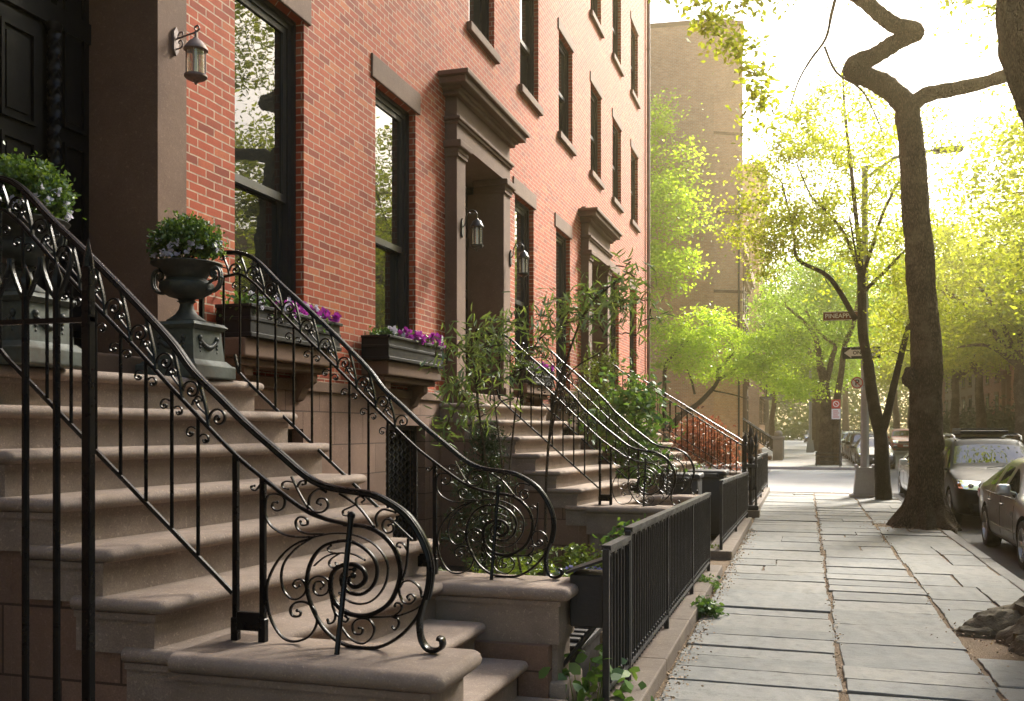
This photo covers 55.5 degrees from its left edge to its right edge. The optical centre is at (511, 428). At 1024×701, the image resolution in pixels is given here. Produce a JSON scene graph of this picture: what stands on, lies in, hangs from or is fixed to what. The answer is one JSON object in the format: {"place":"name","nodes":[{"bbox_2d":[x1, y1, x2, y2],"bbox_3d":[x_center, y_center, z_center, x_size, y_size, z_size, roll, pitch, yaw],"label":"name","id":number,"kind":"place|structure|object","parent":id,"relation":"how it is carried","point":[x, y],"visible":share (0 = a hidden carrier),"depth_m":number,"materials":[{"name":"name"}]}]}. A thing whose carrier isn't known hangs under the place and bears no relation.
{"place":"outdoors","nodes":[
{"label":"outdoors","id":0,"kind":"place"},
{"bbox_2d":[438,535,716,700],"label":"areaway ground","id":1,"kind":"structure","parent":0,"point":[458,569],"depth_m":11.77,"materials":[{"name":"soil"}]},
{"bbox_2d":[0,238,94,700],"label":"iron gate","id":2,"kind":"structure","parent":1,"relation":"on","point":[56,286],"depth_m":3.03,"materials":[{"name":"metal"}]},
{"bbox_2d":[0,0,440,557],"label":"row house","id":3,"kind":"structure","parent":1,"relation":"on","point":[290,145],"depth_m":8.54,"materials":[{"name":"red brick"}]},
{"bbox_2d":[0,0,90,348],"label":"door","id":4,"kind":"structure","parent":3,"relation":"in","point":[44,44],"depth_m":6.39,"materials":[{"name":"black paint"}]},
{"bbox_2d":[172,25,207,84],"bbox_3d":[-2.223,-2.582,6.722,0.254,0.421,0.165,0,0,17],"label":"wall lantern","id":5,"kind":"object","parent":3,"relation":"attached to","point":[195,46],"depth_m":6.70,"materials":[{"name":"grey metal"}]},
{"bbox_2d":[215,303,342,350],"bbox_3d":[-1.903,-0.829,8.130,0.322,0.252,1.524,0,0,17],"label":"window box","id":6,"kind":"object","parent":3,"relation":"on","point":[248,324],"visible":0.73,"depth_m":7.59,"materials":[{"name":"black paint"}]},
{"bbox_2d":[216,291,341,331],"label":"flowering plants","id":7,"kind":"object","parent":6,"relation":"in","point":[323,313],"visible":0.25,"depth_m":7.93,"materials":[{"name":"purple plant"}]},
{"bbox_2d":[225,0,335,401],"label":"window","id":8,"kind":"structure","parent":3,"relation":"in","point":[265,37],"depth_m":8.47,"materials":[{"name":"glass"}]},
{"bbox_2d":[361,53,440,407],"bbox_3d":[-1.280,-2.085,10.723,0.515,3.730,1.565,0,0,17],"label":"window","id":9,"kind":"structure","parent":3,"relation":"in","point":[391,120],"depth_m":11.03,"materials":[{"name":"glass"}]},
{"bbox_2d":[361,334,445,368],"bbox_3d":[-1.156,-0.829,10.620,0.322,0.252,1.604,0,0,17],"label":"window box","id":10,"kind":"object","parent":3,"relation":"on","point":[389,347],"visible":0.73,"depth_m":10.07,"materials":[{"name":"black paint"}]},
{"bbox_2d":[365,326,445,349],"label":"flowering plants","id":11,"kind":"object","parent":10,"relation":"in","point":[405,332],"visible":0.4,"depth_m":10.45,"materials":[{"name":"purple plant"}]},
{"bbox_2d":[0,364,581,700],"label":"stoop","id":12,"kind":"object","parent":1,"relation":"on","point":[163,606],"visible":0.76,"depth_m":4.64,"materials":[{"name":"stone"}]},
{"bbox_2d":[0,211,81,368],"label":"garden urn","id":13,"kind":"object","parent":12,"relation":"on","point":[11,334],"visible":0.47,"depth_m":4.82,"materials":[{"name":"stone"}]},
{"bbox_2d":[0,141,85,220],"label":"potted boxwood","id":14,"kind":"object","parent":13,"relation":"in","point":[45,186],"visible":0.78,"depth_m":4.85,"materials":[{"name":"green plant"}]},
{"bbox_2d":[135,258,235,379],"bbox_3d":[-2.080,-0.688,6.220,0.538,0.741,0.446,0,0,17],"label":"garden urn","id":15,"kind":"object","parent":12,"relation":"on","point":[186,283],"visible":0.91,"depth_m":6.10,"materials":[{"name":"stone"}]},
{"bbox_2d":[146,208,228,268],"bbox_3d":[-2.079,-1.196,6.229,0.554,0.424,0.527,0,0,17],"label":"potted boxwood","id":16,"kind":"object","parent":15,"relation":"in","point":[188,237],"visible":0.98,"depth_m":6.09,"materials":[{"name":"green plant"}]},
{"bbox_2d":[0,175,445,654],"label":"stair railing","id":17,"kind":"object","parent":12,"relation":"on","point":[249,621],"visible":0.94,"depth_m":4.20,"materials":[{"name":"black metal"}]},
{"bbox_2d":[199,250,563,579],"bbox_3d":[-0.927,-0.172,6.194,2.555,2.176,0.164,0,0,17],"label":"stair railing","id":18,"kind":"object","parent":12,"relation":"on","point":[278,283],"visible":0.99,"depth_m":6.21,"materials":[{"name":"black metal"}]},
{"bbox_2d":[439,415,527,572],"bbox_3d":[-0.293,0.784,10.119,0.987,1.872,0.805,0,0,-22],"label":"conifer shrub","id":19,"kind":"object","parent":1,"relation":"on","point":[491,446],"visible":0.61,"depth_m":10.05,"materials":[{"name":"green plant"}]},
{"bbox_2d":[419,291,550,573],"bbox_3d":[-0.290,0.191,9.460,1.139,3.061,1.252,0,0,-39],"label":"willow leaf shrub","id":20,"kind":"object","parent":1,"relation":"on","point":[475,347],"visible":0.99,"depth_m":9.46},
{"bbox_2d":[438,556,539,575],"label":"fern","id":21,"kind":"object","parent":1,"relation":"on","point":[470,559],"visible":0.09,"depth_m":9.46,"materials":[{"name":"green plant"}]},
{"bbox_2d":[436,0,585,565],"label":"row house","id":22,"kind":"structure","parent":1,"relation":"on","point":[506,120],"depth_m":14.41,"materials":[{"name":"red brick"}]},
{"bbox_2d":[465,194,468,379],"bbox_3d":[-0.949,-2.050,13.554,0.152,3.180,1.680,0,0,17],"label":"door","id":23,"kind":"structure","parent":22,"relation":"in","point":[466,196],"depth_m":14.27,"materials":[{"name":"brown wood"}]},
{"bbox_2d":[461,209,483,250],"bbox_3d":[-0.503,-2.525,12.387,0.297,0.542,0.177,0,0,17],"label":"wall lantern","id":24,"kind":"object","parent":22,"relation":"attached to","point":[476,224],"depth_m":12.36,"materials":[{"name":"grey metal"}]},
{"bbox_2d":[467,0,499,64],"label":"window","id":25,"kind":"structure","parent":22,"relation":"in","point":[478,23],"depth_m":14.06,"materials":[{"name":"black paint"}]},
{"bbox_2d":[511,176,549,406],"bbox_3d":[0.212,-2.085,15.696,0.515,3.730,1.570,0,0,17],"label":"window","id":26,"kind":"structure","parent":22,"relation":"in","point":[521,211],"depth_m":16.09,"materials":[{"name":"black paint"}]},
{"bbox_2d":[518,0,543,115],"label":"window","id":27,"kind":"structure","parent":22,"relation":"in","point":[526,86],"depth_m":16.52,"materials":[{"name":"black paint"}]},
{"bbox_2d":[512,367,554,386],"bbox_3d":[0.362,-0.829,15.682,0.322,0.252,1.494,0,0,17],"label":"window box","id":28,"kind":"object","parent":22,"relation":"on","point":[547,377],"visible":0.23,"depth_m":15.16,"materials":[{"name":"black paint"}]},
{"bbox_2d":[557,17,576,155],"bbox_3d":[0.956,-6.488,18.579,0.285,2.225,1.310,0,0,17],"label":"window","id":29,"kind":"structure","parent":22,"relation":"in","point":[563,133],"depth_m":18.96,"materials":[{"name":"black paint"}]},
{"bbox_2d":[552,212,585,415],"bbox_3d":[0.975,-2.085,18.242,0.515,3.730,1.565,0,0,17],"label":"window","id":30,"kind":"structure","parent":22,"relation":"in","point":[560,223],"depth_m":18.70,"materials":[{"name":"black paint"}]},
{"bbox_2d":[462,546,588,574],"bbox_3d":[0.145,1.449,10.541,1.275,0.449,1.522,0,0,-42],"label":"fern","id":31,"kind":"object","parent":1,"relation":"on","point":[539,555],"visible":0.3,"depth_m":10.60,"materials":[{"name":"green plant"}]},
{"bbox_2d":[512,544,601,576],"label":"fern","id":32,"kind":"object","parent":1,"relation":"on","point":[533,563],"visible":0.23,"depth_m":10.15,"materials":[{"name":"green plant"}]},
{"bbox_2d":[439,403,698,567],"bbox_3d":[0.914,0.691,12.754,3.082,2.018,2.537,0,0,17],"label":"stoop","id":33,"kind":"object","parent":1,"relation":"on","point":[582,516],"visible":0.43,"depth_m":11.94,"materials":[{"name":"stone"}]},
{"bbox_2d":[475,328,680,506],"bbox_3d":[0.746,-0.172,11.768,2.555,2.176,0.164,0,0,17],"label":"stair railing","id":34,"kind":"object","parent":33,"relation":"on","point":[604,497],"visible":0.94,"depth_m":11.75,"materials":[{"name":"black metal"}]},
{"bbox_2d":[520,342,698,494],"bbox_3d":[1.329,-0.172,13.713,2.555,2.176,0.164,0,0,17],"label":"stair railing","id":35,"kind":"object","parent":33,"relation":"on","point":[616,414],"visible":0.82,"depth_m":13.76,"materials":[{"name":"black metal"}]},
{"bbox_2d":[552,542,601,568],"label":"garden plant","id":36,"kind":"object","parent":1,"relation":"on","point":[582,559],"visible":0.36,"depth_m":10.52,"materials":[{"name":"green plant"}]},
{"bbox_2d":[563,557,601,666],"bbox_3d":[0.398,1.219,5.873,0.413,0.928,0.280,0,0,17],"label":"railing","id":37,"kind":"object","parent":1,"relation":"on","point":[586,605],"visible":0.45,"depth_m":5.74,"materials":[{"name":"black metal"}]},
{"bbox_2d":[570,626,601,677],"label":"basement stairs","id":38,"kind":"structure","parent":1,"relation":"on","point":[592,642],"depth_m":6.41,"materials":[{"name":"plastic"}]},
{"bbox_2d":[507,247,675,575],"bbox_3d":[0.744,-0.001,9.333,1.663,3.447,0.983,0,0,17],"label":"willow leaf shrub","id":39,"kind":"object","parent":1,"relation":"on","point":[565,308],"visible":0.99,"depth_m":9.36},
{"bbox_2d":[539,644,654,700],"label":"garden plant","id":40,"kind":"object","parent":1,"relation":"on","point":[594,676],"visible":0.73,"depth_m":5.73,"materials":[{"name":"green plant"}]},
{"bbox_2d":[577,0,650,434],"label":"row house","id":41,"kind":"structure","parent":1,"relation":"on","point":[613,126],"depth_m":23.46,"materials":[{"name":"red brick"}]},
{"bbox_2d":[590,71,604,189],"bbox_3d":[1.764,-6.488,21.270,0.285,2.225,1.310,0,0,17],"label":"window","id":42,"kind":"structure","parent":41,"relation":"in","point":[593,99],"depth_m":21.72,"materials":[{"name":"black paint"}]},
{"bbox_2d":[590,0,604,38],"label":"window","id":43,"kind":"structure","parent":41,"relation":"in","point":[593,3],"depth_m":21.59,"materials":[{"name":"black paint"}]},
{"bbox_2d":[612,108,623,212],"bbox_3d":[2.476,-6.488,23.646,0.285,2.225,1.310,0,0,17],"label":"window","id":44,"kind":"structure","parent":41,"relation":"in","point":[615,201],"depth_m":24.10,"materials":[{"name":"black paint"}]},
{"bbox_2d":[612,0,623,76],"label":"window","id":45,"kind":"structure","parent":41,"relation":"in","point":[614,2],"depth_m":24.11,"materials":[{"name":"black paint"}]},
{"bbox_2d":[610,260,626,408],"bbox_3d":[2.467,-2.085,23.215,0.515,3.730,1.570,0,0,17],"label":"window","id":46,"kind":"structure","parent":41,"relation":"in","point":[613,330],"depth_m":23.82,"materials":[{"name":"black paint"}]},
{"bbox_2d":[630,139,640,232],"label":"window","id":47,"kind":"structure","parent":41,"relation":"in","point":[632,221],"depth_m":26.57,"materials":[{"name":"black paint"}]},
{"bbox_2d":[630,10,640,108],"bbox_3d":[3.212,-9.867,26.098,0.285,2.185,1.310,0,0,17],"label":"window","id":48,"kind":"structure","parent":41,"relation":"in","point":[632,91],"depth_m":26.52,"materials":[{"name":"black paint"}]},
{"bbox_2d":[592,513,645,567],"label":"garden plant","id":49,"kind":"object","parent":1,"relation":"on","point":[612,532],"visible":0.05,"depth_m":10.37,"materials":[{"name":"green plant"}]},
{"bbox_2d":[568,357,687,492],"bbox_3d":[1.848,0.301,14.929,1.561,2.843,1.679,0,0,-16],"label":"leafy shrub","id":50,"kind":"object","parent":1,"relation":"on","point":[632,398],"visible":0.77,"depth_m":14.85,"materials":[{"name":"green plant"}]},
{"bbox_2d":[579,413,741,493],"bbox_3d":[3.170,0.691,20.273,3.082,2.018,2.537,0,0,17],"label":"stoop","id":51,"kind":"object","parent":1,"relation":"on","point":[679,454],"visible":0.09,"depth_m":19.55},
{"bbox_2d":[591,362,743,475],"bbox_3d":[3.079,0.168,19.435,3.100,3.065,0.067,0,0,17],"label":"stair railing","id":52,"kind":"object","parent":51,"relation":"on","point":[616,367],"visible":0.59,"depth_m":19.26,"materials":[{"name":"black metal"}]},
{"bbox_2d":[609,370,749,502],"bbox_3d":[3.640,0.168,21.302,3.100,3.065,0.067,0,0,17],"label":"stair railing","id":53,"kind":"object","parent":51,"relation":"on","point":[681,403],"visible":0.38,"depth_m":21.14,"materials":[{"name":"black metal"}]},
{"bbox_2d":[656,472,703,494],"bbox_3d":[2.454,1.164,14.167,0.620,1.048,0.690,0,0,17],"label":"wheeled bin","id":54,"kind":"object","parent":1,"relation":"on","point":[697,482],"visible":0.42,"depth_m":13.88,"materials":[{"name":"black plastic"}]},
{"bbox_2d":[687,469,728,535],"bbox_3d":[3.058,1.164,15.239,0.620,1.048,0.690,0,0,17],"label":"wheeled bin","id":55,"kind":"object","parent":1,"relation":"on","point":[711,478],"visible":0.45,"depth_m":14.94,"materials":[{"name":"black plastic"}]},
{"bbox_2d":[669,406,762,470],"bbox_3d":[4.704,0.574,24.198,2.255,2.300,2.459,0,0,-13],"label":"red maple bush","id":56,"kind":"object","parent":1,"relation":"on","point":[708,457],"visible":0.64,"depth_m":23.88,"materials":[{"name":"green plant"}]},
{"bbox_2d":[556,341,652,462],"bbox_3d":[1.696,0.072,17.441,1.901,3.296,1.427,0,0,17],"label":"conifer shrub","id":57,"kind":"object","parent":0,"point":[601,389],"visible":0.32,"depth_m":17.43,"materials":[{"name":"green plant"}]},
{"bbox_2d":[694,436,854,469],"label":"pavement","id":58,"kind":"structure","parent":0,"point":[797,456],"depth_m":50.90,"materials":[{"name":"concrete"}]},
{"bbox_2d":[650,86,727,305],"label":"street tree","id":59,"kind":"object","parent":58,"relation":"on","point":[662,257],"visible":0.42,"depth_m":45.55,"materials":[{"name":"green plant"}]},
{"bbox_2d":[650,19,743,462],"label":"apartment tower","id":60,"kind":"structure","parent":58,"relation":"on","point":[675,60],"depth_m":49.34,"materials":[{"name":"beige brick"}]},
{"bbox_2d":[650,301,847,441],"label":"street tree","id":61,"kind":"object","parent":58,"relation":"on","point":[691,341],"visible":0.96,"depth_m":44.66,"materials":[{"name":"green plant"}]},
{"bbox_2d":[743,264,754,437],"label":"row house","id":62,"kind":"structure","parent":58,"relation":"on","point":[747,288],"depth_m":65.95,"materials":[{"name":"brown brick"}]},
{"bbox_2d":[743,161,772,448],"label":"apartment building","id":63,"kind":"structure","parent":58,"relation":"on","point":[756,409],"depth_m":81.70,"materials":[{"name":"beige brick"}]},
{"bbox_2d":[743,418,784,459],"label":"stoop","id":64,"kind":"object","parent":58,"relation":"on","point":[776,441],"visible":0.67,"depth_m":53.26,"materials":[{"name":"brown stone"}]},
{"bbox_2d":[743,251,890,451],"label":"street tree","id":65,"kind":"object","parent":58,"relation":"on","point":[807,368],"visible":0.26,"depth_m":62.38,"materials":[{"name":"green plant"}]},
{"bbox_2d":[753,282,888,450],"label":"street tree","id":66,"kind":"object","parent":58,"relation":"on","point":[817,409],"visible":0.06,"depth_m":75.17,"materials":[{"name":"green plant"}]},
{"bbox_2d":[739,222,906,464],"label":"street tree","id":67,"kind":"object","parent":58,"relation":"on","point":[829,434],"visible":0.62,"depth_m":45.97,"materials":[{"name":"green plant"}]},
{"bbox_2d":[832,399,840,466],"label":"parking sign","id":68,"kind":"object","parent":58,"relation":"on","point":[836,413],"visible":1,"depth_m":43.50,"materials":[{"name":"white metal"}]},
{"bbox_2d":[815,285,880,431],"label":"street tree","id":69,"kind":"object","parent":58,"relation":"on","point":[845,418],"depth_m":132.25,"materials":[{"name":"brown plant"}]},
{"bbox_2d":[849,292,905,428],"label":"street tree","id":70,"kind":"object","parent":58,"relation":"on","point":[896,418],"visible":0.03,"depth_m":104.37,"materials":[{"name":"green plant"}]},
{"bbox_2d":[849,295,909,428],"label":"street tree","id":71,"kind":"object","parent":58,"relation":"on","point":[884,369],"visible":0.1,"depth_m":87.07,"materials":[{"name":"green plant"}]},
{"bbox_2d":[870,267,969,392],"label":"street tree","id":72,"kind":"object","parent":58,"relation":"on","point":[905,359],"visible":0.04,"depth_m":73.46,"materials":[{"name":"green plant"}]},
{"bbox_2d":[856,165,1023,444],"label":"street tree","id":73,"kind":"object","parent":58,"relation":"on","point":[1010,351],"visible":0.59,"depth_m":42.75,"materials":[{"name":"green plant"}]},
{"bbox_2d":[870,232,1011,437],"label":"street tree","id":74,"kind":"object","parent":58,"relation":"on","point":[954,413],"visible":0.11,"depth_m":60.35,"materials":[{"name":"green plant"}]},
{"bbox_2d":[869,199,1023,436],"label":"street tree","id":75,"kind":"object","parent":58,"relation":"on","point":[981,419],"visible":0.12,"depth_m":50.53,"materials":[{"name":"green plant"}]},
{"bbox_2d":[939,269,982,422],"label":"row house","id":76,"kind":"structure","parent":58,"relation":"on","point":[967,391],"depth_m":72.41,"materials":[{"name":"brick"}]},
{"bbox_2d":[943,388,1014,438],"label":"hedge","id":77,"kind":"object","parent":58,"relation":"on","point":[1008,422],"visible":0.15,"depth_m":55.16,"materials":[{"name":"green plant"}]},
{"bbox_2d":[981,243,1013,420],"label":"row house","id":78,"kind":"structure","parent":58,"relation":"on","point":[994,389],"depth_m":59.91,"materials":[{"name":"red brick"}]},
{"bbox_2d":[768,469,854,492],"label":"crossing pavement","id":79,"kind":"structure","parent":0,"point":[806,480],"depth_m":34.40,"materials":[{"name":"concrete"}]},
{"bbox_2d":[728,469,904,497],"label":"cross street","id":80,"kind":"structure","parent":0,"point":[894,480],"depth_m":35.16,"materials":[{"name":"asphalt"}]},
{"bbox_2d":[898,55,1023,335],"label":"street tree","id":81,"kind":"object","parent":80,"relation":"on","point":[1017,129],"visible":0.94,"depth_m":27.32,"materials":[{"name":"green plant"}]},
{"bbox_2d":[650,0,1023,434],"label":"sky","id":82,"kind":"structure","parent":0,"point":[800,31],"materials":[{"name":"white"}]},
{"bbox_2d":[654,492,1023,700],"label":"sidewalk bed","id":83,"kind":"object","parent":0,"point":[981,649],"visible":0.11,"depth_m":7.70,"materials":[{"name":"brown soil"}]},
{"bbox_2d":[585,565,721,700],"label":"stone coping","id":84,"kind":"object","parent":83,"relation":"on","point":[655,661],"visible":0.35,"depth_m":7.18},
{"bbox_2d":[601,535,630,700],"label":"iron fence","id":85,"kind":"object","parent":84,"relation":"on","point":[616,600],"visible":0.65,"depth_m":5.81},
{"bbox_2d":[624,492,710,679],"bbox_3d":[1.477,1.115,8.577,0.056,0.979,5.038,0,0,17],"label":"iron fence","id":86,"kind":"object","parent":84,"relation":"on","point":[669,555],"visible":1,"depth_m":7.60,"materials":[{"name":"metal"}]},
{"bbox_2d":[710,517,751,559],"bbox_3d":[3.451,1.700,15.226,0.340,0.200,5.144,0,0,17],"label":"stone coping","id":87,"kind":"object","parent":83,"relation":"on","point":[732,542],"visible":0.43,"depth_m":13.71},
{"bbox_2d":[719,472,748,549],"bbox_3d":[3.503,1.142,15.210,0.056,0.924,4.888,0,0,18],"label":"iron fence","id":88,"kind":"object","parent":87,"relation":"on","point":[733,501],"visible":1,"depth_m":14.48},
{"bbox_2d":[748,509,759,517],"bbox_3d":[4.626,1.685,18.971,0.400,0.230,0.494,0,0,17],"label":"stone coping","id":89,"kind":"object","parent":83,"relation":"on","point":[754,513],"visible":0.29,"depth_m":18.71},
{"bbox_2d":[743,426,758,509],"bbox_3d":[4.655,0.751,18.962,0.300,1.642,0.300,0,0,17],"label":"gate post","id":90,"kind":"object","parent":89,"relation":"on","point":[750,445],"visible":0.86,"depth_m":18.89,"materials":[{"name":"black metal"}]},
{"bbox_2d":[748,487,769,508],"bbox_3d":[5.765,1.690,22.837,0.320,0.220,7.534,0,0,17],"label":"stone coping","id":91,"kind":"object","parent":83,"relation":"on","point":[762,499],"visible":0.31,"depth_m":22.72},
{"bbox_2d":[752,456,761,502],"bbox_3d":[5.234,1.092,20.876,0.056,0.984,3.439,0,0,18],"label":"iron fence","id":92,"kind":"object","parent":91,"relation":"on","point":[759,477],"visible":0.66,"depth_m":21.55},
{"bbox_2d":[648,0,1006,533],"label":"street tree","id":93,"kind":"object","parent":83,"relation":"on","point":[925,505],"visible":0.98,"depth_m":16.77,"materials":[{"name":"brown plant"}]},
{"bbox_2d":[701,61,981,499],"bbox_3d":[7.874,-3.470,23.645,6.543,10.461,5.030,0,0,17],"label":"street tree","id":94,"kind":"object","parent":83,"relation":"on","point":[880,421],"visible":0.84,"depth_m":23.32,"materials":[{"name":"green plant"}]},
{"bbox_2d":[952,0,1023,656],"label":"street tree","id":95,"kind":"object","parent":83,"relation":"on","point":[1004,624],"visible":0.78,"depth_m":8.37,"materials":[{"name":"brown plant"}]},
{"bbox_2d":[655,492,1023,700],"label":"sidewalk","id":96,"kind":"structure","parent":0,"point":[764,641],"depth_m":8.90,"materials":[{"name":"stone"}]},
{"bbox_2d":[683,594,728,618],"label":"weed","id":97,"kind":"object","parent":96,"relation":"on","point":[705,607],"visible":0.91,"depth_m":8.80,"materials":[{"name":"green plant"}]},
{"bbox_2d":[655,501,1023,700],"bbox_3d":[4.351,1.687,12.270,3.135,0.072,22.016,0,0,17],"label":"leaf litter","id":98,"kind":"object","parent":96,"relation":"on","point":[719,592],"visible":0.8,"depth_m":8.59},
{"bbox_2d":[849,145,963,497],"bbox_3d":[9.808,-2.625,24.202,2.660,8.750,0.720,0,0,17],"label":"street lamp","id":99,"kind":"object","parent":96,"relation":"on","point":[864,482],"visible":0.65,"depth_m":24.38,"materials":[{"name":"metal"}]},
{"bbox_2d":[823,311,856,320],"bbox_3d":[8.385,-2.845,24.540,1.020,0.230,0.181,0,0,17],"label":"street sign","id":100,"kind":"object","parent":99,"relation":"attached to","point":[837,316],"visible":0.59,"depth_m":24.51,"materials":[{"name":"brown metal"}]},
{"bbox_2d":[842,346,880,358],"bbox_3d":[8.751,-1.910,24.366,0.900,0.300,0.018,0,0,17],"label":"one way sign","id":101,"kind":"object","parent":99,"relation":"attached to","point":[851,352],"visible":0.79,"depth_m":24.41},
{"bbox_2d":[869,450,1023,579],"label":"road","id":102,"kind":"structure","parent":0,"point":[1004,554],"depth_m":15.28,"materials":[{"name":"asphalt"}]},
{"bbox_2d":[850,437,896,468],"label":"parked car","id":103,"kind":"object","parent":102,"relation":"on","point":[856,453],"visible":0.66,"depth_m":44.93,"materials":[{"name":"grey paint"}]},
{"bbox_2d":[888,427,908,450],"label":"parked car","id":104,"kind":"object","parent":102,"relation":"on","point":[899,437],"visible":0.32,"depth_m":71.94,"materials":[{"name":"red paint"}]},
{"bbox_2d":[898,452,908,495],"bbox_3d":[11.006,1.113,24.994,2.073,1.435,4.732,0,0,17],"label":"parked car","id":105,"kind":"object","parent":102,"relation":"on","point":[903,472],"visible":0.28,"depth_m":25.42,"materials":[{"name":"silver metal"}]},
{"bbox_2d":[842,456,1023,591],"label":"kerb","id":106,"kind":"structure","parent":102,"relation":"on","point":[999,569],"depth_m":12.80,"materials":[{"name":"concrete"}]},
{"bbox_2d":[943,433,1023,523],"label":"parked car","id":107,"kind":"object","parent":102,"relation":"on","point":[972,464],"visible":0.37,"depth_m":18.98,"materials":[{"name":"silver paint"}]},
{"bbox_2d":[952,428,1008,432],"bbox_3d":[9.788,0.035,20.377,0.900,0.098,1.200,0,0,17],"label":"roof rack","id":108,"kind":"object","parent":107,"relation":"on","point":[980,430],"visible":1,"depth_m":19.83,"materials":[{"name":"black plastic"}]},
{"bbox_2d":[978,457,1023,569],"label":"parked car","id":109,"kind":"object","parent":102,"relation":"on","point":[1001,499],"visible":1,"depth_m":13.90,"materials":[{"name":"beige paint"}]},
{"label":"ground","id":110,"kind":"structure","parent":0,"visible":0},
{"bbox_2d":[769,358,908,439],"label":"distant trees","id":111,"kind":"object","parent":110,"relation":"on","point":[796,428],"visible":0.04,"depth_m":149.49,"materials":[{"name":"green plant"}]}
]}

